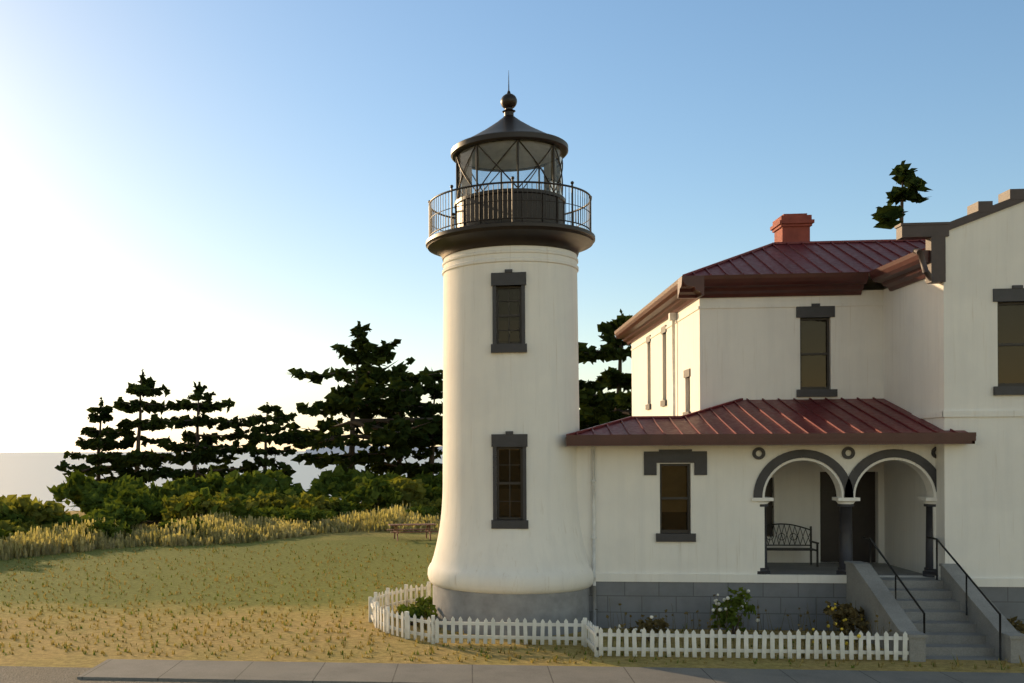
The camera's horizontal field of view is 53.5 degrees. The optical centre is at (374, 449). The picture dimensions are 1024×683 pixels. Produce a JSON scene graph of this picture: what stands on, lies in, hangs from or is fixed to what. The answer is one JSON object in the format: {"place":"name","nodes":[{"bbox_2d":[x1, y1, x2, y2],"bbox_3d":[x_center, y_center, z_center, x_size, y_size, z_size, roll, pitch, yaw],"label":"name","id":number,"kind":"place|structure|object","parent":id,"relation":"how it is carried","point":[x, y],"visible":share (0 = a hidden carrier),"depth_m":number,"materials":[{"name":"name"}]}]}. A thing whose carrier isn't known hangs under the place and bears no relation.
{"place":"outdoors","nodes":[
{"label":"outdoors","id":0,"kind":"place"},
{"bbox_2d":[0,666,261,682],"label":"gravel road","id":1,"kind":"structure","parent":0,"point":[16,674],"depth_m":19.57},
{"bbox_2d":[0,451,442,510],"bbox_3d":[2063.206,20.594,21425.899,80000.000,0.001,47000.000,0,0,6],"label":"sea water","id":2,"kind":"structure","parent":0,"point":[34,474],"depth_m":1710.71,"materials":[{"name":"grey liquid"}]},
{"bbox_2d":[305,446,442,453],"bbox_3d":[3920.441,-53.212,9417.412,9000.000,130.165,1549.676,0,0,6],"label":"distant headland","id":3,"kind":"structure","parent":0,"point":[328,450],"depth_m":9212.67,"materials":[{"name":"blue"}]},
{"bbox_2d":[0,511,1023,672],"bbox_3d":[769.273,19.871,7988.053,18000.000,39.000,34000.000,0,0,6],"label":"lawn","id":4,"kind":"structure","parent":0,"point":[50,655],"depth_m":26.89,"materials":[{"name":"green plant"}]},
{"bbox_2d":[0,529,12,541],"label":"bush","id":5,"kind":"object","parent":4,"relation":"on","point":[2,532],"visible":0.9,"depth_m":42.72,"materials":[{"name":"green plant"}]},
{"bbox_2d":[0,502,38,531],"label":"understory bush","id":6,"kind":"object","parent":4,"relation":"on","point":[11,516],"visible":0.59,"depth_m":49.45,"materials":[{"name":"green plant"}]},
{"bbox_2d":[0,494,71,526],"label":"understory bush","id":7,"kind":"object","parent":4,"relation":"on","point":[26,505],"visible":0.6,"depth_m":50.94,"materials":[{"name":"green plant"}]},
{"bbox_2d":[0,519,74,537],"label":"understory bush","id":8,"kind":"object","parent":4,"relation":"on","point":[23,527],"visible":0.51,"depth_m":47.33,"materials":[{"name":"green plant"}]},
{"bbox_2d":[40,509,93,528],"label":"understory bush","id":9,"kind":"object","parent":4,"relation":"on","point":[66,518],"visible":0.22,"depth_m":52.13,"materials":[{"name":"green plant"}]},
{"bbox_2d":[47,469,158,512],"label":"understory bush","id":10,"kind":"object","parent":4,"relation":"on","point":[75,486],"visible":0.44,"depth_m":66.56,"materials":[{"name":"green plant"}]},
{"bbox_2d":[79,519,131,537],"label":"bush","id":11,"kind":"object","parent":4,"relation":"on","point":[108,527],"visible":0.69,"depth_m":47.11,"materials":[{"name":"green plant"}]},
{"bbox_2d":[55,397,173,482],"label":"conifer tree","id":12,"kind":"object","parent":4,"relation":"on","point":[97,441],"visible":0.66,"depth_m":96.03,"materials":[{"name":"green plant"}]},
{"bbox_2d":[84,501,149,534],"bbox_3d":[-13.601,3.554,51.678,3.182,1.886,4.784,0,0,-34],"label":"understory bush","id":13,"kind":"object","parent":4,"relation":"on","point":[129,516],"visible":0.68,"depth_m":50.72,"materials":[{"name":"green plant"}]},
{"bbox_2d":[79,484,155,513],"bbox_3d":[-16.157,3.298,63.065,5.587,2.431,5.092,0,0,6],"label":"understory bush","id":14,"kind":"object","parent":4,"relation":"on","point":[93,499],"visible":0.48,"depth_m":62.83,"materials":[{"name":"green plant"}]},
{"bbox_2d":[102,492,180,523],"bbox_3d":[-13.599,3.563,60.986,6.454,2.043,4.906,0,0,-12],"label":"understory bush","id":15,"kind":"object","parent":4,"relation":"on","point":[151,507],"visible":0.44,"depth_m":60.10,"materials":[{"name":"green plant"}]},
{"bbox_2d":[106,368,205,487],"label":"conifer tree","id":16,"kind":"object","parent":4,"relation":"on","point":[145,387],"visible":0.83,"depth_m":94.43,"materials":[{"name":"green plant"}]},
{"bbox_2d":[157,517,211,537],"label":"bush","id":17,"kind":"object","parent":4,"relation":"on","point":[162,524],"visible":0.27,"depth_m":49.32,"materials":[{"name":"green plant"}]},
{"bbox_2d":[150,473,231,497],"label":"understory bush","id":18,"kind":"object","parent":4,"relation":"on","point":[178,487],"visible":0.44,"depth_m":70.88,"materials":[{"name":"green plant"}]},
{"bbox_2d":[162,474,230,484],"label":"understory bush","id":19,"kind":"object","parent":4,"relation":"on","point":[225,476],"visible":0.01,"depth_m":75.31,"materials":[{"name":"green plant"}]},
{"bbox_2d":[140,381,275,481],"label":"conifer tree","id":20,"kind":"object","parent":4,"relation":"on","point":[191,439],"visible":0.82,"depth_m":93.78,"materials":[{"name":"green plant"}]},
{"bbox_2d":[161,488,254,521],"bbox_3d":[-9.666,3.302,56.912,5.402,2.349,3.834,0,0,20],"label":"understory bush","id":21,"kind":"object","parent":4,"relation":"on","point":[174,500],"visible":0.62,"depth_m":56.35,"materials":[{"name":"green plant"}]},
{"bbox_2d":[160,487,268,519],"bbox_3d":[-9.252,3.252,57.275,5.197,2.448,5.941,0,0,31],"label":"understory bush","id":22,"kind":"object","parent":4,"relation":"on","point":[238,510],"visible":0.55,"depth_m":55.99,"materials":[{"name":"green plant"}]},
{"bbox_2d":[184,491,245,499],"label":"understory bush","id":23,"kind":"object","parent":4,"relation":"on","point":[210,495],"depth_m":67.19,"materials":[{"name":"green plant"}]},
{"bbox_2d":[0,500,440,559],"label":"tall grass","id":24,"kind":"structure","parent":4,"relation":"on","point":[224,529],"depth_m":48.47,"materials":[{"name":"plant"}]},
{"bbox_2d":[205,463,303,493],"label":"understory bush","id":25,"kind":"object","parent":4,"relation":"on","point":[271,478],"visible":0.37,"depth_m":72.85,"materials":[{"name":"green plant"}]},
{"bbox_2d":[213,488,298,507],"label":"understory bush","id":26,"kind":"object","parent":4,"relation":"on","point":[261,499],"visible":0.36,"depth_m":66.13,"materials":[{"name":"green plant"}]},
{"bbox_2d":[230,482,313,499],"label":"understory bush","id":27,"kind":"object","parent":4,"relation":"on","point":[251,491],"visible":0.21,"depth_m":70.11,"materials":[{"name":"green plant"}]},
{"bbox_2d":[242,504,308,522],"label":"understory bush","id":28,"kind":"object","parent":4,"relation":"on","point":[276,512],"visible":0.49,"depth_m":59.30,"materials":[{"name":"green plant"}]},
{"bbox_2d":[243,402,316,476],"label":"conifer tree","id":29,"kind":"object","parent":4,"relation":"on","point":[279,418],"visible":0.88,"depth_m":89.74,"materials":[{"name":"green plant"}]},
{"bbox_2d":[257,495,356,509],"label":"understory bush","id":30,"kind":"object","parent":4,"relation":"on","point":[292,504],"visible":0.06,"depth_m":66.18,"materials":[{"name":"green plant"}]},
{"bbox_2d":[280,506,336,523],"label":"bush","id":31,"kind":"object","parent":4,"relation":"on","point":[312,514],"visible":0.89,"depth_m":55.21,"materials":[{"name":"green plant"}]},
{"bbox_2d":[290,491,339,511],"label":"understory bush","id":32,"kind":"object","parent":4,"relation":"on","point":[319,501],"visible":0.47,"depth_m":62.36,"materials":[{"name":"green plant"}]},
{"bbox_2d":[307,464,376,500],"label":"understory bush","id":33,"kind":"object","parent":4,"relation":"on","point":[337,473],"visible":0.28,"depth_m":80.10,"materials":[{"name":"green plant"}]},
{"bbox_2d":[324,498,386,517],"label":"understory bush","id":34,"kind":"object","parent":4,"relation":"on","point":[345,506],"visible":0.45,"depth_m":62.80,"materials":[{"name":"green plant"}]},
{"bbox_2d":[312,472,404,502],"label":"understory bush","id":35,"kind":"object","parent":4,"relation":"on","point":[334,488],"visible":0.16,"depth_m":74.71,"materials":[{"name":"green plant"}]},
{"bbox_2d":[319,470,399,501],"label":"understory bush","id":36,"kind":"object","parent":4,"relation":"on","point":[392,475],"visible":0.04,"depth_m":83.41,"materials":[{"name":"green plant"}]},
{"bbox_2d":[280,321,442,478],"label":"conifer tree","id":37,"kind":"object","parent":4,"relation":"on","point":[368,382],"visible":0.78,"depth_m":97.17,"materials":[{"name":"green plant"}]},
{"bbox_2d":[339,475,404,509],"bbox_3d":[0.015,3.021,64.510,4.394,2.808,3.176,0,0,-20],"label":"understory bush","id":38,"kind":"object","parent":4,"relation":"on","point":[371,492],"visible":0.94,"depth_m":63.90,"materials":[{"name":"green plant"}]},
{"bbox_2d":[339,476,432,507],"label":"understory bush","id":39,"kind":"object","parent":4,"relation":"on","point":[410,489],"visible":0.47,"depth_m":67.08,"materials":[{"name":"green plant"}]},
{"bbox_2d":[385,496,415,509],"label":"understory bush","id":40,"kind":"object","parent":4,"relation":"on","point":[404,505],"visible":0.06,"depth_m":69.55,"materials":[{"name":"green plant"}]},
{"bbox_2d":[359,386,442,477],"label":"conifer tree","id":41,"kind":"object","parent":4,"relation":"on","point":[372,449],"visible":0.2,"depth_m":102.34,"materials":[{"name":"green plant"}]},
{"bbox_2d":[387,523,437,540],"bbox_3d":[1.831,4.019,49.047,2.300,0.776,1.710,0,0,-6],"label":"picnic table","id":42,"kind":"object","parent":4,"relation":"on","point":[396,531],"visible":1,"depth_m":48.78,"materials":[{"name":"brown wood"}]},
{"bbox_2d":[396,602,437,624],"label":"groundcover plant","id":43,"kind":"object","parent":4,"relation":"on","point":[419,612],"visible":0.78,"depth_m":24.80,"materials":[{"name":"green plant"}]},
{"bbox_2d":[405,505,440,517],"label":"bush","id":44,"kind":"object","parent":4,"relation":"on","point":[421,509],"visible":0.54,"depth_m":59.29,"materials":[{"name":"green plant"}]},
{"bbox_2d":[405,471,441,481],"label":"understory bush","id":45,"kind":"object","parent":4,"relation":"on","point":[415,478],"visible":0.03,"depth_m":91.09,"materials":[{"name":"green plant"}]},
{"bbox_2d":[415,596,432,611],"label":"bush","id":46,"kind":"object","parent":4,"relation":"on","point":[421,601],"visible":0.31,"depth_m":26.81,"materials":[{"name":"green plant"}]},
{"bbox_2d":[408,378,442,475],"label":"conifer tree","id":47,"kind":"object","parent":4,"relation":"on","point":[430,409],"visible":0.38,"depth_m":99.22,"materials":[{"name":"green plant"}]},
{"bbox_2d":[410,498,441,511],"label":"understory bush","id":48,"kind":"object","parent":4,"relation":"on","point":[428,503],"visible":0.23,"depth_m":64.69,"materials":[{"name":"green plant"}]},
{"bbox_2d":[411,471,442,488],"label":"understory bush","id":49,"kind":"object","parent":4,"relation":"on","point":[435,482],"visible":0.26,"depth_m":89.77,"materials":[{"name":"green plant"}]},
{"bbox_2d":[423,484,442,501],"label":"understory bush","id":50,"kind":"object","parent":4,"relation":"on","point":[437,492],"visible":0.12,"depth_m":70.19,"materials":[{"name":"green plant"}]},
{"bbox_2d":[428,245,593,635],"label":"lighthouse tower","id":51,"kind":"structure","parent":4,"relation":"on","point":[539,569],"depth_m":23.97,"materials":[{"name":"white paint"}]},
{"bbox_2d":[491,269,527,528],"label":"tower windows","id":52,"kind":"structure","parent":51,"relation":"attached to","point":[509,447],"depth_m":23.90,"materials":[{"name":"grey glass"}]},
{"bbox_2d":[426,72,594,261],"bbox_3d":[3.421,-7.268,25.486,4.260,4.800,4.260,0,0,6],"label":"lighthouse lantern room","id":53,"kind":"object","parent":51,"relation":"on","point":[509,141],"visible":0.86,"depth_m":24.31,"materials":[{"name":"black metal"}]},
{"bbox_2d":[458,150,561,197],"bbox_3d":[3.422,-6.908,25.486,2.660,1.180,2.660,0,0,6],"label":"lantern room glass","id":54,"kind":"object","parent":53,"relation":"attached to","point":[548,169],"visible":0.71,"depth_m":26.12,"materials":[{"name":"clear glass"}]},
{"bbox_2d":[579,379,615,430],"bbox_3d":[12.698,-1.321,64.541,6.284,11.917,7.703,0,0,25],"label":"conifer tree","id":55,"kind":"object","parent":4,"relation":"on","point":[594,385],"visible":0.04,"depth_m":63.73,"materials":[{"name":"green plant"}]},
{"bbox_2d":[578,308,632,423],"bbox_3d":[17.380,-1.939,60.460,13.804,13.121,13.249,0,0,-22],"label":"conifer tree","id":56,"kind":"object","parent":4,"relation":"on","point":[608,406],"visible":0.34,"depth_m":58.66,"materials":[{"name":"green plant"}]},
{"bbox_2d":[383,587,891,657],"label":"plants","id":57,"kind":"object","parent":4,"relation":"on","point":[709,623],"visible":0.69,"depth_m":21.67,"materials":[{"name":"green plant"}]},
{"bbox_2d":[369,582,908,659],"bbox_3d":[4.692,4.056,22.849,12.531,0.640,4.667,0,0,40],"label":"picket fence","id":58,"kind":"object","parent":4,"relation":"on","point":[594,639],"visible":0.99,"depth_m":21.09,"materials":[{"name":"white wood"}]},
{"bbox_2d":[629,614,674,640],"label":"dry shrub","id":59,"kind":"object","parent":4,"relation":"on","point":[661,624],"visible":0.63,"depth_m":22.81,"materials":[{"name":"brown plant"}]},
{"bbox_2d":[710,587,755,633],"bbox_3d":[8.293,3.760,23.178,0.793,1.229,1.143,0,0,-34],"label":"rose bush","id":60,"kind":"object","parent":4,"relation":"on","point":[737,601],"visible":0.91,"depth_m":23.13,"materials":[{"name":"green plant"}]},
{"bbox_2d":[619,589,862,659],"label":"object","id":61,"kind":"object","parent":4,"relation":"on","point":[748,591],"visible":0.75,"depth_m":22.60,"materials":[{"name":"plant"}]},
{"bbox_2d":[589,303,1023,632],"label":"building trim","id":62,"kind":"structure","parent":4,"relation":"on","point":[775,596],"depth_m":24.16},
{"bbox_2d":[576,444,935,577],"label":"house wall","id":63,"kind":"structure","parent":62,"relation":"attached to","point":[727,525],"depth_m":24.37,"materials":[{"name":"white paint"}]},
{"bbox_2d":[591,313,676,625],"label":"house downpipes","id":64,"kind":"object","parent":63,"relation":"attached to","point":[672,317],"visible":0.85,"depth_m":24.51,"materials":[{"name":"white metal"}]},
{"bbox_2d":[566,397,975,445],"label":"porch roof","id":65,"kind":"structure","parent":63,"relation":"on","point":[825,421],"depth_m":24.14,"materials":[{"name":"red metal"}]},
{"bbox_2d":[767,523,818,566],"bbox_3d":[10.788,2.495,26.349,1.550,1.097,0.580,0,0,6],"label":"porch bench","id":66,"kind":"object","parent":62,"relation":"on","point":[810,549],"visible":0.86,"depth_m":26.54,"materials":[{"name":"black metal"}]},
{"bbox_2d":[767,562,943,588],"bbox_3d":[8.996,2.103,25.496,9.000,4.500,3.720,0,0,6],"label":"porch floor","id":67,"kind":"structure","parent":62,"relation":"on","point":[825,568],"depth_m":24.88,"materials":[{"name":"grey concrete"}]},
{"bbox_2d":[823,601,867,640],"bbox_3d":[10.851,3.872,22.754,1.080,0.994,0.861,0,0,-23],"label":"dry shrub","id":68,"kind":"object","parent":4,"relation":"on","point":[851,614],"visible":0.83,"depth_m":22.68,"materials":[{"name":"brown plant"}]},
{"bbox_2d":[871,160,931,228],"bbox_3d":[30.524,-5.695,54.512,9.578,20.485,10.700,0,0,6],"label":"conifer tree","id":69,"kind":"object","parent":4,"relation":"on","point":[888,215],"visible":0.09,"depth_m":54.78,"materials":[{"name":"green plant"}]},
{"bbox_2d":[844,561,1023,662],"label":"porch steps","id":70,"kind":"structure","parent":4,"relation":"on","point":[953,630],"depth_m":21.83,"materials":[{"name":"grey concrete"}]},
{"bbox_2d":[861,536,1000,660],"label":"handrails","id":71,"kind":"object","parent":70,"relation":"on","point":[954,560],"visible":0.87,"depth_m":22.00,"materials":[{"name":"black metal"}]},
{"bbox_2d":[883,202,1023,577],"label":"house wing","id":72,"kind":"structure","parent":4,"relation":"on","point":[940,346],"depth_m":23.34,"materials":[{"name":"white paint"}]},
{"bbox_2d":[894,189,1023,283],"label":"parapet coping","id":73,"kind":"object","parent":72,"relation":"on","point":[934,234],"visible":1,"depth_m":23.32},
{"bbox_2d":[1007,616,1023,633],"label":"plant","id":74,"kind":"object","parent":4,"relation":"on","point":[1018,625],"visible":0.32,"depth_m":22.13,"materials":[{"name":"green plant"}]},
{"bbox_2d":[0,0,1023,452],"label":"sky","id":75,"kind":"structure","parent":0,"point":[214,194],"materials":[{"name":"blue"}]},
{"bbox_2d":[77,659,1023,682],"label":"sidewalk","id":76,"kind":"structure","parent":0,"point":[225,671],"depth_m":19.34,"materials":[{"name":"concrete"}]},
{"bbox_2d":[632,290,883,562],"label":"house block","id":77,"kind":"structure","parent":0,"point":[724,355],"depth_m":27.09,"materials":[{"name":"white paint"}]},
{"bbox_2d":[614,239,929,344],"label":"house roof","id":78,"kind":"structure","parent":77,"relation":"on","point":[816,268],"depth_m":27.17,"materials":[{"name":"red metal"}]},
{"bbox_2d":[770,213,814,241],"bbox_3d":[12.695,-6.492,30.470,1.000,1.250,1.000,0,0,6],"label":"house chimney","id":79,"kind":"object","parent":78,"relation":"on","point":[790,228],"visible":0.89,"depth_m":30.07,"materials":[{"name":"red brick"}]},
{"bbox_2d":[765,472,875,561],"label":"doors","id":80,"kind":"structure","parent":77,"relation":"in","point":[863,516],"depth_m":27.09,"materials":[{"name":"wood"}]},
{"bbox_2d":[644,285,1023,541],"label":"house windows","id":81,"kind":"structure","parent":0,"point":[814,382],"depth_m":24.54,"materials":[{"name":"black glass"}]}
]}

